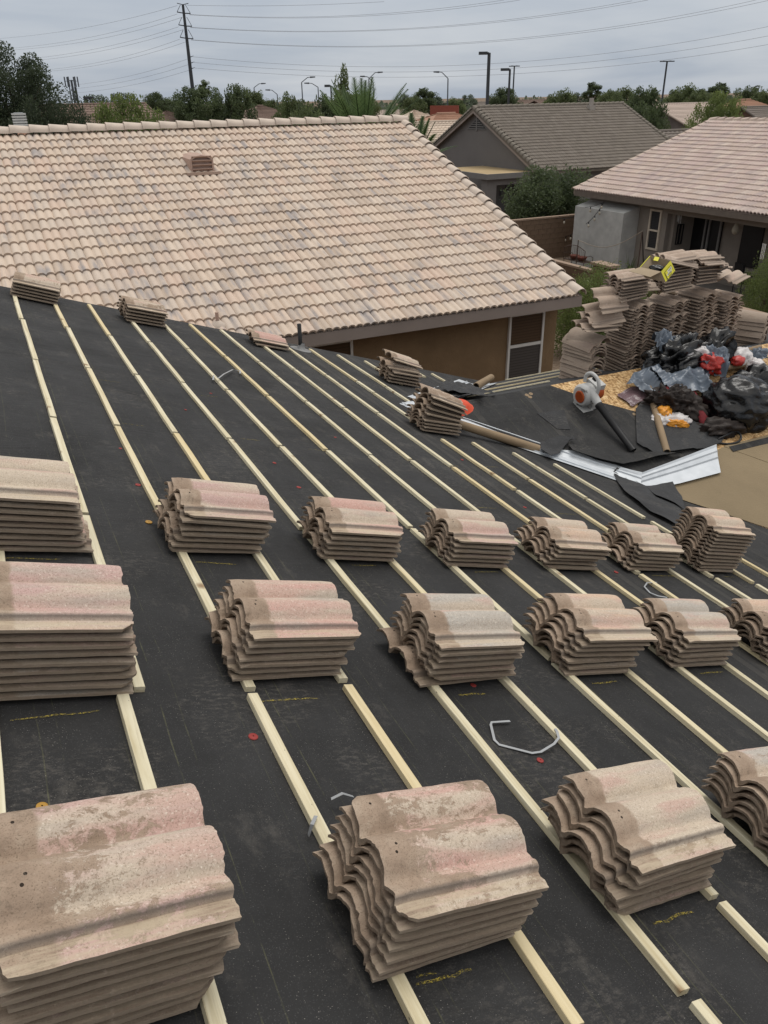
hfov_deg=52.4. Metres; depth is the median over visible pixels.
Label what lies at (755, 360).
plastic bag
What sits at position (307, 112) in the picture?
tree
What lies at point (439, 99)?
tree
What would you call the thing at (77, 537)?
concrete tile
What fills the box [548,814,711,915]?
concrete tile
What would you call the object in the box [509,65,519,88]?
parking light
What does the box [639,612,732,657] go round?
concrete tile
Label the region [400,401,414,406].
foil scrap
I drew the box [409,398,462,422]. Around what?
concrete tile
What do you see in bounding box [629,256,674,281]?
carton
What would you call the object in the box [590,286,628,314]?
concrete tile
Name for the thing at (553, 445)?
felt flap
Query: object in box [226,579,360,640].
concrete tile
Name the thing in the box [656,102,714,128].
house
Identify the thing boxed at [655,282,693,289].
concrete tile
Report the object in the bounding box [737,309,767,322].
ridge tile
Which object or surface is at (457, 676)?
concrete tile
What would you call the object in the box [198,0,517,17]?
power line
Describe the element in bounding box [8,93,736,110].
tree line
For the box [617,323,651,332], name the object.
concrete tile
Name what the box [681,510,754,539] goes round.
concrete tile
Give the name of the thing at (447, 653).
concrete tile
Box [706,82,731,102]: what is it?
tree
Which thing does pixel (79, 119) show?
pine tree
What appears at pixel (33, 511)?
concrete tile
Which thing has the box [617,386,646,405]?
plastic film
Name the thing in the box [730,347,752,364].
plastic bag
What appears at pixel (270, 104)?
tree
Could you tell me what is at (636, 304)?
concrete tile
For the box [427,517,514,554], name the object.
concrete tile
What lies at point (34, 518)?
concrete tile
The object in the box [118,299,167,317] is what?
concrete tile
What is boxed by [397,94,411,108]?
tree
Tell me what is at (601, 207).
string lights
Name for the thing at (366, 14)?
power line
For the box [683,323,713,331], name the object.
concrete tile
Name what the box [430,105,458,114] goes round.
red wall
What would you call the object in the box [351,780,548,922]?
concrete tile
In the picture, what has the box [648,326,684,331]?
concrete tile
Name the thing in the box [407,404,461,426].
concrete tile
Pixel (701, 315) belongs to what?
concrete tile
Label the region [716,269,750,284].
concrete tile
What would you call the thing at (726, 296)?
concrete tile
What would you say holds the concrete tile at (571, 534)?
on the concrete tile at (558, 549)
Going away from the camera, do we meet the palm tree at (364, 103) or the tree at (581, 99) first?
the palm tree at (364, 103)
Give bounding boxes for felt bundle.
[435,380,493,395]
[438,380,485,395]
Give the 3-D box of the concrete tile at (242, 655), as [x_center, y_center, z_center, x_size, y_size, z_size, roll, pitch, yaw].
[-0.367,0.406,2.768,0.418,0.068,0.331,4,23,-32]
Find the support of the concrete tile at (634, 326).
on the concrete tile at (630, 330)
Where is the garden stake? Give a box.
[637,231,642,267]
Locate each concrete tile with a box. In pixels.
[0,456,78,504]
[0,473,82,516]
[0,483,79,510]
[0,507,93,552]
[0,513,82,523]
[0,516,86,546]
[0,520,83,528]
[0,526,82,534]
[0,532,84,540]
[0,561,133,633]
[0,578,133,641]
[0,627,137,658]
[0,628,133,650]
[0,655,134,667]
[0,658,136,683]
[0,665,132,675]
[0,678,132,691]
[0,683,133,700]
[0,783,241,981]
[0,922,234,996]
[0,936,224,1006]
[0,951,226,1023]
[7,928,240,1013]
[10,286,56,304]
[11,285,57,301]
[12,281,58,295]
[13,272,60,292]
[13,286,60,298]
[25,958,223,1023]
[55,976,212,1023]
[95,976,213,1023]
[116,305,164,323]
[117,302,166,320]
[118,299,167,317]
[118,308,166,326]
[119,295,167,314]
[121,984,210,1023]
[153,510,259,553]
[155,505,261,549]
[158,499,264,543]
[164,482,271,528]
[164,488,268,532]
[165,495,268,539]
[171,477,275,522]
[204,617,340,681]
[209,610,340,673]
[213,598,347,661]
[215,605,347,667]
[218,592,354,653]
[222,586,355,647]
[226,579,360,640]
[245,329,288,346]
[246,333,289,350]
[297,520,393,561]
[301,506,400,547]
[301,516,397,556]
[303,511,400,552]
[306,502,401,542]
[308,496,403,537]
[312,850,514,982]
[319,841,521,975]
[328,833,527,964]
[330,823,533,952]
[335,814,538,941]
[339,805,542,933]
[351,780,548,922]
[375,369,418,386]
[377,356,419,373]
[377,366,418,382]
[377,627,502,686]
[379,363,420,380]
[382,349,422,368]
[384,363,421,377]
[390,616,514,674]
[392,622,515,680]
[393,611,514,668]
[400,593,524,650]
[400,605,521,662]
[402,600,524,656]
[405,414,458,435]
[406,410,460,432]
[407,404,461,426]
[407,407,461,428]
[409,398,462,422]
[413,393,463,418]
[415,388,466,415]
[416,383,467,410]
[418,529,507,567]
[419,525,508,562]
[425,512,514,549]
[425,522,512,559]
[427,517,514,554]
[431,508,518,545]
[513,530,596,565]
[515,536,598,570]
[517,527,597,561]
[522,525,606,559]
[522,624,628,675]
[523,613,634,663]
[525,619,636,669]
[527,607,638,656]
[528,517,611,551]
[528,521,609,555]
[532,602,644,651]
[537,598,649,646]
[541,796,714,901]
[541,806,712,909]
[545,593,657,642]
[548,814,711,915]
[557,789,721,889]
[558,783,723,885]
[562,759,735,875]
[571,319,618,332]
[576,311,622,328]
[581,302,625,324]
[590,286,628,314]
[600,284,648,294]
[601,535,674,567]
[602,533,679,563]
[602,539,668,570]
[603,279,650,288]
[603,281,650,291]
[603,342,646,353]
[603,357,643,367]
[604,268,647,281]
[604,275,652,285]
[604,331,649,340]
[604,364,636,369]
[605,334,649,343]
[605,359,642,369]
[605,525,679,556]
[606,346,646,355]
[606,354,641,364]
[607,340,648,349]
[607,349,645,358]
[607,352,643,361]
[608,522,683,553]
[608,529,682,560]
[610,329,651,337]
[611,338,649,347]
[613,291,647,298]
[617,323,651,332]
[618,326,651,334]
[619,321,652,329]
[620,294,646,302]
[621,317,652,326]
[622,308,653,316]
[623,305,654,313]
[624,311,654,320]
[625,315,652,323]
[627,298,656,311]
[631,607,733,652]
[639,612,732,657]
[640,603,738,647]
[642,598,740,642]
[643,281,659,291]
[644,293,689,307]
[647,329,685,334]
[648,324,684,330]
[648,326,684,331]
[649,307,687,314]
[649,314,687,321]
[649,320,686,328]
[650,249,698,263]
[650,311,689,320]
[650,316,686,324]
[651,279,691,286]
[651,304,688,312]
[651,631,728,662]
[652,301,689,309]
[653,642,727,667]
[655,252,698,268]
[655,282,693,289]
[656,285,693,292]
[659,276,693,283]
[668,273,694,279]
[669,533,741,562]
[671,269,694,275]
[671,526,744,556]
[672,529,741,559]
[674,263,697,268]
[674,536,738,565]
[675,267,695,271]
[675,285,721,298]
[675,294,721,302]
[675,519,747,548]
[675,523,746,552]
[679,513,752,542]
[679,516,750,545]
[680,551,732,571]
[681,329,711,335]
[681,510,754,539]
[682,316,718,325]
[682,326,713,332]
[682,548,736,568]
[683,306,717,314]
[683,314,715,322]
[683,320,713,328]
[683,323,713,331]
[684,304,717,312]
[685,249,724,259]
[685,300,717,308]
[685,310,718,318]
[685,506,755,536]
[687,297,716,305]
[690,279,717,284]
[691,276,717,281]
[692,273,720,277]
[693,266,722,270]
[693,270,721,274]
[694,259,728,265]
[697,263,719,267]
[701,784,767,852]
[702,778,767,845]
[706,772,767,836]
[709,765,767,827]
[710,323,737,328]
[711,319,738,327]
[714,289,742,302]
[714,298,741,306]
[714,307,742,314]
[714,309,741,317]
[714,313,740,321]
[714,316,741,324]
[715,303,743,311]
[715,758,767,819]
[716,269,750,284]
[716,301,743,308]
[717,746,767,793]
[718,610,767,651]
[721,607,767,645]
[726,616,767,656]
[729,622,767,661]
[731,598,767,629]
[731,603,767,634]
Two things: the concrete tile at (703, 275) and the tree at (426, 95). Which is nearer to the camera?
the concrete tile at (703, 275)
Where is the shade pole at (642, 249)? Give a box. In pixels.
[642,235,643,262]
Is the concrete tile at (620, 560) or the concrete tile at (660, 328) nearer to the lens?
the concrete tile at (620, 560)
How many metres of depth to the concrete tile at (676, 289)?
8.86 m
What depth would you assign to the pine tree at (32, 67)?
36.49 m
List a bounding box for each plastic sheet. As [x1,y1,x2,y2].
[626,360,663,394]
[650,364,712,391]
[651,328,675,352]
[700,344,729,376]
[748,346,767,358]
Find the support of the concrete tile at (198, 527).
on the concrete tile at (246, 535)
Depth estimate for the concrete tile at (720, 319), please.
9.42 m
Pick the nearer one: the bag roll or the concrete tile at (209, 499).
the concrete tile at (209, 499)
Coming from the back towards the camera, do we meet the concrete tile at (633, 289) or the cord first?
the cord
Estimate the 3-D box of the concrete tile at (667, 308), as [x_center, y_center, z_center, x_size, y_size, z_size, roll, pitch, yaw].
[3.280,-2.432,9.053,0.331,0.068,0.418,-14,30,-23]
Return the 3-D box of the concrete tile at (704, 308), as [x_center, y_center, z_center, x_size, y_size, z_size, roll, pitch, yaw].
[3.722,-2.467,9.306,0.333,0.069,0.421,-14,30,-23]
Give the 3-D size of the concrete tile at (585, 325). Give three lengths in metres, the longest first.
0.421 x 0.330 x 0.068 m
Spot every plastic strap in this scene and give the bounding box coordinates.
[212,369,240,379]
[308,816,317,835]
[331,792,353,799]
[490,720,559,753]
[644,582,666,597]
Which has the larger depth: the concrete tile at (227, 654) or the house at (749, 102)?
the house at (749, 102)
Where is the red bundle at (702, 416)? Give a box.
[693,390,707,422]
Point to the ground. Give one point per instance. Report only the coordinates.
(556, 363)
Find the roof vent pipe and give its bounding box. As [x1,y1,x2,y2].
[290,323,310,352]
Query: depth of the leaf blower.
7.81 m
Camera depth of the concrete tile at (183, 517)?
3.37 m
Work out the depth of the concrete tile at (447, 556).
4.11 m
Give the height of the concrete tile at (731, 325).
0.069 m
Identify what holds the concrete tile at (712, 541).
on the concrete tile at (698, 530)
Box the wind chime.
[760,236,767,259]
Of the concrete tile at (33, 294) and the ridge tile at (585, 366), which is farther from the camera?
the ridge tile at (585, 366)
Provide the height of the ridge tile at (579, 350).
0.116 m
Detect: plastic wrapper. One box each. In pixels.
[688,346,709,355]
[699,352,724,374]
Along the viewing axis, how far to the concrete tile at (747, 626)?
4.08 m
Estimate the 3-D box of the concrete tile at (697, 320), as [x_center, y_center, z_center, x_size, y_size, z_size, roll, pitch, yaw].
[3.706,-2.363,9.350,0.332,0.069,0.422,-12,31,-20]
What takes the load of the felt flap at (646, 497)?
on the house at (118, 412)
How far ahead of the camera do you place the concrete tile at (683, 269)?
8.79 m
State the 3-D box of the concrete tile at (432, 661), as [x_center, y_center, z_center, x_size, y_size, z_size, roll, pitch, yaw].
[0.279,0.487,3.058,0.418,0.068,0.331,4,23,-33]
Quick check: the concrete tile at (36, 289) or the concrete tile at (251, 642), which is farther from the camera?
the concrete tile at (36, 289)
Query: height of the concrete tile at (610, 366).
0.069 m
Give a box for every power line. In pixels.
[7,14,175,48]
[10,6,174,37]
[17,18,178,49]
[18,27,176,59]
[43,30,180,59]
[49,39,178,69]
[66,70,188,93]
[190,0,501,16]
[190,0,645,31]
[191,0,754,45]
[193,1,628,30]
[194,1,383,5]
[194,36,765,71]
[195,0,767,46]
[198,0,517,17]
[199,26,767,66]
[199,44,767,76]
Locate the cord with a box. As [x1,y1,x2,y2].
[579,231,641,247]
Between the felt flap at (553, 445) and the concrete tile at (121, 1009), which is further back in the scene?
the felt flap at (553, 445)
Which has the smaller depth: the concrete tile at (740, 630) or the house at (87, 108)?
the concrete tile at (740, 630)
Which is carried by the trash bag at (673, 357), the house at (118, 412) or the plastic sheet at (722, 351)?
the plastic sheet at (722, 351)
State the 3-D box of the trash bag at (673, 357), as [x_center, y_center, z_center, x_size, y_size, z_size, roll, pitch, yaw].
[3.313,-1.781,8.656,1.120,0.433,0.626,-18,51,-26]
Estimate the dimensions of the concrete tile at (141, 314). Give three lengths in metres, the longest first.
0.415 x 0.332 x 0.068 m
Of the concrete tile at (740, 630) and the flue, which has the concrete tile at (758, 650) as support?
the concrete tile at (740, 630)
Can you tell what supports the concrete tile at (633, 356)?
on the concrete tile at (639, 359)
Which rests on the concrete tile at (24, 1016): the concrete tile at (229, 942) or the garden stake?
the concrete tile at (229, 942)
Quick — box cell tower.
[64,77,78,102]
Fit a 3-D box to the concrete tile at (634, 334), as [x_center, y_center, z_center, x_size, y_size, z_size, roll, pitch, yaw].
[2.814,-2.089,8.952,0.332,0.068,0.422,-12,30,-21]
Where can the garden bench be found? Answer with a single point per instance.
(569, 258)
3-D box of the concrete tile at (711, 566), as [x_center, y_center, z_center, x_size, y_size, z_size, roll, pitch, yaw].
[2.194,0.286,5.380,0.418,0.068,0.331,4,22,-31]
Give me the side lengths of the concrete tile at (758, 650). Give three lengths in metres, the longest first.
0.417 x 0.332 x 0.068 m
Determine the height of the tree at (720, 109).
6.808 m
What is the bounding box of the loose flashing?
[609,444,720,485]
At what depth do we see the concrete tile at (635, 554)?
4.88 m
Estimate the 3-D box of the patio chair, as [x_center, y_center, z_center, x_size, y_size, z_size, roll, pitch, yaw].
[12.119,-7.832,26.177,0.600,1.000,0.580,-3,28,-4]
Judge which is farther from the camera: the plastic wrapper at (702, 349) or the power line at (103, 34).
the power line at (103, 34)
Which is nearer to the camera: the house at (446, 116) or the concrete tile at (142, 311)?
the concrete tile at (142, 311)
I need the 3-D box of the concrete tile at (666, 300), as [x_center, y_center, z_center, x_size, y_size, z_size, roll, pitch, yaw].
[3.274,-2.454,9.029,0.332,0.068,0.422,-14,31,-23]
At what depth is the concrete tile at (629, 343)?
8.85 m
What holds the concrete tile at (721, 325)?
on the concrete tile at (731, 325)
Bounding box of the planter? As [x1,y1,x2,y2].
[578,256,586,260]
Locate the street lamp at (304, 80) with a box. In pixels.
[301,76,314,98]
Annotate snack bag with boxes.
[651,411,692,426]
[657,405,671,416]
[665,419,689,427]
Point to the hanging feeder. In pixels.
(735, 229)
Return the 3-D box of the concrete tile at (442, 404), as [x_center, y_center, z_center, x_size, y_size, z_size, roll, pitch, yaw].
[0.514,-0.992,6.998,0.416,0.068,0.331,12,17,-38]
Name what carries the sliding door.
in the patio house at (707, 180)
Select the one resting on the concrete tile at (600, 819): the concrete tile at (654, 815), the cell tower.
the concrete tile at (654, 815)
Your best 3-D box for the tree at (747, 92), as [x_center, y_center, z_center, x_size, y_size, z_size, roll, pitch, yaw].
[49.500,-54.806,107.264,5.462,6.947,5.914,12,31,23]
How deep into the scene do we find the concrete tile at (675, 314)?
8.97 m
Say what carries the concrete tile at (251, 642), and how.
on the concrete tile at (233, 614)
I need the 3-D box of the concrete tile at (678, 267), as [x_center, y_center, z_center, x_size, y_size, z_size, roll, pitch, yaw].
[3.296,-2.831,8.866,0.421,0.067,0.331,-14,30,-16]
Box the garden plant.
[626,255,636,268]
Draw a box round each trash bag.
[641,331,712,375]
[699,326,737,361]
[701,374,767,432]
[734,363,767,383]
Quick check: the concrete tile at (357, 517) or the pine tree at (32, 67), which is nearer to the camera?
the concrete tile at (357, 517)
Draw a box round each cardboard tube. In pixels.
[459,420,539,450]
[473,374,494,387]
[650,386,669,454]
[728,363,746,369]
[749,345,761,349]
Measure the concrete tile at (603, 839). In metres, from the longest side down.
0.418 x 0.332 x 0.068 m
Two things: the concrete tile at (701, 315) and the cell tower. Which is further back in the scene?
the cell tower
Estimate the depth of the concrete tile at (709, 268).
9.00 m
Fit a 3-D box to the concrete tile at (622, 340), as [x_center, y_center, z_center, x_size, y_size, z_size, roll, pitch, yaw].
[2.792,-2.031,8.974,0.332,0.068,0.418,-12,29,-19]
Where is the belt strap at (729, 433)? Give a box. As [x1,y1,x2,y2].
[717,431,741,444]
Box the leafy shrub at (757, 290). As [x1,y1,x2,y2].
[738,250,767,312]
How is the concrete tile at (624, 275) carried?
on the concrete tile at (628, 282)
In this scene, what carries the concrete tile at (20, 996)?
on the concrete tile at (229, 942)
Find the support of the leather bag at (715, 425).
on the house at (118, 412)
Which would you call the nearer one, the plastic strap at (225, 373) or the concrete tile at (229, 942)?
the concrete tile at (229, 942)
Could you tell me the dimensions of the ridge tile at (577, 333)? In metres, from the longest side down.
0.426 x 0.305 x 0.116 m
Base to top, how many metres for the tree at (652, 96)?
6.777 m
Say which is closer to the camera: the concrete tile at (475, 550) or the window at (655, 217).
the concrete tile at (475, 550)
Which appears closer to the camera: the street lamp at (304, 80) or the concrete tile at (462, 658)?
the concrete tile at (462, 658)
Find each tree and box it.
[0,40,78,134]
[0,84,61,135]
[8,67,59,132]
[39,89,95,133]
[83,94,109,102]
[90,91,174,131]
[108,92,139,102]
[141,91,171,113]
[170,85,224,129]
[198,79,210,109]
[207,83,257,127]
[241,88,268,108]
[265,99,277,109]
[270,91,301,126]
[290,101,325,125]
[296,93,341,125]
[319,77,419,124]
[327,86,370,123]
[334,63,349,106]
[368,95,381,122]
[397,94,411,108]
[399,94,427,113]
[408,112,455,152]
[412,87,437,113]
[427,92,448,114]
[446,96,466,114]
[460,94,477,111]
[489,87,523,104]
[499,163,591,219]
[543,87,577,103]
[574,92,589,102]
[582,81,602,101]
[594,89,625,102]
[612,85,634,101]
[626,85,670,128]
[631,104,662,128]
[663,82,699,102]
[680,90,712,102]
[682,89,746,127]
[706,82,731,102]
[727,85,765,102]
[749,89,767,104]
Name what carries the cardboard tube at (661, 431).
on the felt piece at (691, 436)
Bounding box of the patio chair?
[732,262,756,293]
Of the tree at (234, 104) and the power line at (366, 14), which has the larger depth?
the power line at (366, 14)
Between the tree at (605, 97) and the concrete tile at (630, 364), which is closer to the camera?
the concrete tile at (630, 364)
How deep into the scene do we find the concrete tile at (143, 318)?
7.84 m
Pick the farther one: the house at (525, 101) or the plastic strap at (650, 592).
the house at (525, 101)
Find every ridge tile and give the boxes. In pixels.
[559,366,601,376]
[559,371,600,377]
[560,358,603,370]
[560,362,603,372]
[561,333,605,352]
[561,354,605,367]
[562,343,606,355]
[562,347,606,358]
[562,350,606,360]
[566,327,610,347]
[733,322,767,331]
[734,326,767,335]
[734,334,766,342]
[735,335,765,343]
[736,317,767,326]
[736,329,767,338]
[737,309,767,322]
[737,340,764,344]
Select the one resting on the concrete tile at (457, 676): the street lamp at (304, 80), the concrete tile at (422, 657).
the concrete tile at (422, 657)
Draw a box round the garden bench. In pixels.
[563,245,592,267]
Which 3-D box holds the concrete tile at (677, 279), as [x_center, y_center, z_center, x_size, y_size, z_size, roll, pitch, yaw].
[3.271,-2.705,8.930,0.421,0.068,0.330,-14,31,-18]
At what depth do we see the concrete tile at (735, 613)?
4.07 m
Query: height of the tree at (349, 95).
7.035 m
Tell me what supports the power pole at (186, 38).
on the ground
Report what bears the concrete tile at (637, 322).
on the concrete tile at (634, 326)
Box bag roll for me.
[649,265,664,270]
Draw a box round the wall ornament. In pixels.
[674,224,684,244]
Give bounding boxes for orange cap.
[460,399,473,415]
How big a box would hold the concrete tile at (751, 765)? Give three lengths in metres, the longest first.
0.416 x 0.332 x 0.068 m
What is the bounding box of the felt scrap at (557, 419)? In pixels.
[537,410,569,429]
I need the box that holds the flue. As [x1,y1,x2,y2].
[11,112,27,134]
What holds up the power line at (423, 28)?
attached to the power pole at (186, 38)
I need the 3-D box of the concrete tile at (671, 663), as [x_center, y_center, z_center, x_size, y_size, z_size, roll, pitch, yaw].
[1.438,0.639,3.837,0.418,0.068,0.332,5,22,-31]
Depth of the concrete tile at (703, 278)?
9.05 m
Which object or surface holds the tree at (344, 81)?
on the ground
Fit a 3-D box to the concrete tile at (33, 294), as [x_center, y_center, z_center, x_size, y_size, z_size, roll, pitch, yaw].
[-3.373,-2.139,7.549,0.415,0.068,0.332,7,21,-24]
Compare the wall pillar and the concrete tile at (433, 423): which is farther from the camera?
the wall pillar
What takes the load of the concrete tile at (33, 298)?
on the house at (118, 412)
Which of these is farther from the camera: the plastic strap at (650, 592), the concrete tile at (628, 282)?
the concrete tile at (628, 282)
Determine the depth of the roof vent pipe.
9.02 m
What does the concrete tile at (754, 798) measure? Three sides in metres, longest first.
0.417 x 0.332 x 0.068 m
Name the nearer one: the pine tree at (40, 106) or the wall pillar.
the wall pillar
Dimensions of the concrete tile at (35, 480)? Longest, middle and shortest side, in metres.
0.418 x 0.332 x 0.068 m
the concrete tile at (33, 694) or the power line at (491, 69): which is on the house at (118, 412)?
the concrete tile at (33, 694)
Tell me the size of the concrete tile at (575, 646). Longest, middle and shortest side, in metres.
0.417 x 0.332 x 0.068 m
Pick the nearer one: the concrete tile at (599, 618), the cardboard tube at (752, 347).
the concrete tile at (599, 618)
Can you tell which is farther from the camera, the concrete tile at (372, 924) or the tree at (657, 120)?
the tree at (657, 120)
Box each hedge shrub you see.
[554,260,630,356]
[593,290,660,357]
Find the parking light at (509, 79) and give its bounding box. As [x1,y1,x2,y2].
[501,68,510,103]
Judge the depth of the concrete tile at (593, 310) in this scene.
8.53 m
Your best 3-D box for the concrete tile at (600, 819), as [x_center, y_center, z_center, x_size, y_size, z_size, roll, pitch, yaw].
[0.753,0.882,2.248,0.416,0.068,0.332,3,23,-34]
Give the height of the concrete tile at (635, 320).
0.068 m
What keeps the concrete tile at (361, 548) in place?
on the concrete tile at (324, 549)
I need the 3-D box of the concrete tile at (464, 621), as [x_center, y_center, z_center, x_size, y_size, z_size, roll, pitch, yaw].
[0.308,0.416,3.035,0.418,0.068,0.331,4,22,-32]
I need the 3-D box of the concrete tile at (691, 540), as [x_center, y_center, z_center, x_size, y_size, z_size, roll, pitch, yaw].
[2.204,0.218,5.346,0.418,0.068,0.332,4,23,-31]
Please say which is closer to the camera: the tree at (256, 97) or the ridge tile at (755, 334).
the ridge tile at (755, 334)
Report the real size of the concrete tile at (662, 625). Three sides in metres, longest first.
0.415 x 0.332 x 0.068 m
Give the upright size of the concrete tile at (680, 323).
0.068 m
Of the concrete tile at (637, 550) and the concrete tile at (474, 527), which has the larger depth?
the concrete tile at (637, 550)
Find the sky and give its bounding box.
[0,0,767,103]
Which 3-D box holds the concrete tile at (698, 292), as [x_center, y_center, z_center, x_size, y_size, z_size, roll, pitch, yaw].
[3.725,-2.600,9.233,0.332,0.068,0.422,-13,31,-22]
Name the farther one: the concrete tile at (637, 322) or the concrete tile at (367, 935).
the concrete tile at (637, 322)
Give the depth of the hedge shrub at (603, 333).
19.61 m
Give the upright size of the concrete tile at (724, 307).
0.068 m
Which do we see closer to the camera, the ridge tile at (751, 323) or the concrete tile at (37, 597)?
the concrete tile at (37, 597)
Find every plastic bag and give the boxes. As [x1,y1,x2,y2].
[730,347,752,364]
[743,357,764,370]
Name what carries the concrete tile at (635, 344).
on the concrete tile at (621, 349)
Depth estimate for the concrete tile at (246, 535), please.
3.40 m
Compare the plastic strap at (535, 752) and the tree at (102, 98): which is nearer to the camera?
the plastic strap at (535, 752)
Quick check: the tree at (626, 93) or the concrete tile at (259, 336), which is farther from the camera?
the tree at (626, 93)
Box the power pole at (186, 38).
[177,3,194,95]
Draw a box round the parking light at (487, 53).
[479,51,490,104]
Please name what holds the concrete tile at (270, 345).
on the house at (118, 412)
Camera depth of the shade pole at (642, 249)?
26.14 m
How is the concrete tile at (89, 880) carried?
on the concrete tile at (8, 988)
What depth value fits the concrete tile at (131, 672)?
2.25 m
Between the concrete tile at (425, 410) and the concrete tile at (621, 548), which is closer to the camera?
the concrete tile at (621, 548)
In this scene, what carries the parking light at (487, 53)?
on the ground
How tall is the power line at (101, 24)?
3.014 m
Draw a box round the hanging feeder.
[732,224,738,234]
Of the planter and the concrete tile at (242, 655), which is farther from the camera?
the planter
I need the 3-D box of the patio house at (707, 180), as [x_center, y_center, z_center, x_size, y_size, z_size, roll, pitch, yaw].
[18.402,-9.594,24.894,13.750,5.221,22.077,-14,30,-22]
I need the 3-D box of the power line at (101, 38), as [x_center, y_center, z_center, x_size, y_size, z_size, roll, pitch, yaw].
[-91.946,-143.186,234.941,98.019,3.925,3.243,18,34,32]
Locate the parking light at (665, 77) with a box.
[660,61,674,100]
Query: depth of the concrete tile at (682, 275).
8.83 m
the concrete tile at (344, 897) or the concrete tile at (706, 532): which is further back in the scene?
the concrete tile at (706, 532)
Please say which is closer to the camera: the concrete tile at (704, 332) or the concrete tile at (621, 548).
the concrete tile at (621, 548)
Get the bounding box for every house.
[0,114,586,382]
[0,286,767,1023]
[39,102,172,132]
[158,110,217,129]
[244,105,296,126]
[378,109,428,114]
[389,120,455,141]
[396,110,429,121]
[415,112,461,120]
[433,98,669,211]
[517,99,546,103]
[528,100,585,103]
[570,117,767,305]
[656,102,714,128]
[659,128,689,137]
[724,99,766,106]
[738,105,767,117]
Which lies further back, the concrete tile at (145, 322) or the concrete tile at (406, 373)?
the concrete tile at (406, 373)
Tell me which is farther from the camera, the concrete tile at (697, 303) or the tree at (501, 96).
the tree at (501, 96)
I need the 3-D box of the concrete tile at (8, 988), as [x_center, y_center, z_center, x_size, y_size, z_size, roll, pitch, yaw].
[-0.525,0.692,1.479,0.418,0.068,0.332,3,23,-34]
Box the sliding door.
[689,218,723,253]
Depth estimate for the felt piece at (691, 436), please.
7.83 m
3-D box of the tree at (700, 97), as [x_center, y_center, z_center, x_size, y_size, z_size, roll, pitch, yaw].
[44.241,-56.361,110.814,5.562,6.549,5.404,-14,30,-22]
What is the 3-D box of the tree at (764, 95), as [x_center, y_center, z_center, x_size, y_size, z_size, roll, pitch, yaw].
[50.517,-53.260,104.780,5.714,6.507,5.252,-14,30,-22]
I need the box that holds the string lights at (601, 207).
[586,202,602,226]
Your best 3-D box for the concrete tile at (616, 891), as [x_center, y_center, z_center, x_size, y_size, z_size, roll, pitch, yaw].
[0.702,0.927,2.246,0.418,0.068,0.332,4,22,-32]
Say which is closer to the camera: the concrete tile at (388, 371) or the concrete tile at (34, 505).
the concrete tile at (34, 505)
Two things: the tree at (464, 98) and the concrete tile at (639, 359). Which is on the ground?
the tree at (464, 98)
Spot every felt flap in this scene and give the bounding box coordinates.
[540,435,576,455]
[614,467,683,523]
[646,481,684,509]
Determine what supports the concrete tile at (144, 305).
on the concrete tile at (142, 311)
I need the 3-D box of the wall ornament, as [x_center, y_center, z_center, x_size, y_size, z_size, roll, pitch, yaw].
[10.663,-10.023,28.144,0.300,0.700,0.045,-14,30,-22]
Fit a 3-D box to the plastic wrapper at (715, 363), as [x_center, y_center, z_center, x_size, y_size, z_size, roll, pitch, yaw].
[3.567,-1.634,8.496,0.318,0.206,0.268,11,44,2]
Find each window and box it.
[309,340,352,354]
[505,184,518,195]
[505,312,544,378]
[645,209,662,250]
[737,225,764,268]
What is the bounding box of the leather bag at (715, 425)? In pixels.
[697,416,746,439]
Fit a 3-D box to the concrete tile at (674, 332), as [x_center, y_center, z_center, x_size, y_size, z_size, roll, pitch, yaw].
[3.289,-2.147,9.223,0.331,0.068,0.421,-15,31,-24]
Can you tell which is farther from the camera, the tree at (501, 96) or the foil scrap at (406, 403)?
the tree at (501, 96)
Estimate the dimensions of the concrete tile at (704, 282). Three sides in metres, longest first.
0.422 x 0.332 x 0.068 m
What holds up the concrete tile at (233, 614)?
on the concrete tile at (242, 655)
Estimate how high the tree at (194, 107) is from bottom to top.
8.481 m
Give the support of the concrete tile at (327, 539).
on the concrete tile at (361, 548)
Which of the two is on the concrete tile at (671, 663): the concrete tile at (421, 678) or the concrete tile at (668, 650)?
the concrete tile at (668, 650)
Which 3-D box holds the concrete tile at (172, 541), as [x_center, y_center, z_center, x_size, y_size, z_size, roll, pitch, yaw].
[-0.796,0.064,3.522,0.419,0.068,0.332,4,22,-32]
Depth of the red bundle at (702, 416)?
8.03 m
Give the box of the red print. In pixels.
[730,355,744,365]
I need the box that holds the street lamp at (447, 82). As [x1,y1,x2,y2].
[433,71,448,104]
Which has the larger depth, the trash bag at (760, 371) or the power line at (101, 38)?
the power line at (101, 38)
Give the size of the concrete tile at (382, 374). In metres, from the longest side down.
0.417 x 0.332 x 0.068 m
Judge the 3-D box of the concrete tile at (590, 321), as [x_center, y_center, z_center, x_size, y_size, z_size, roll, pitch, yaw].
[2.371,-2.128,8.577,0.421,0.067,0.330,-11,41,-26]
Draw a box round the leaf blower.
[573,371,635,451]
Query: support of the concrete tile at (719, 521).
on the concrete tile at (716, 534)
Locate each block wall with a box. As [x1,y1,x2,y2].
[512,214,574,257]
[554,259,765,318]
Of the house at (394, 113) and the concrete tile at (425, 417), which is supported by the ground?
the house at (394, 113)
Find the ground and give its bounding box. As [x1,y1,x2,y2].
[205,93,760,370]
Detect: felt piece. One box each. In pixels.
[569,444,681,463]
[636,401,724,451]

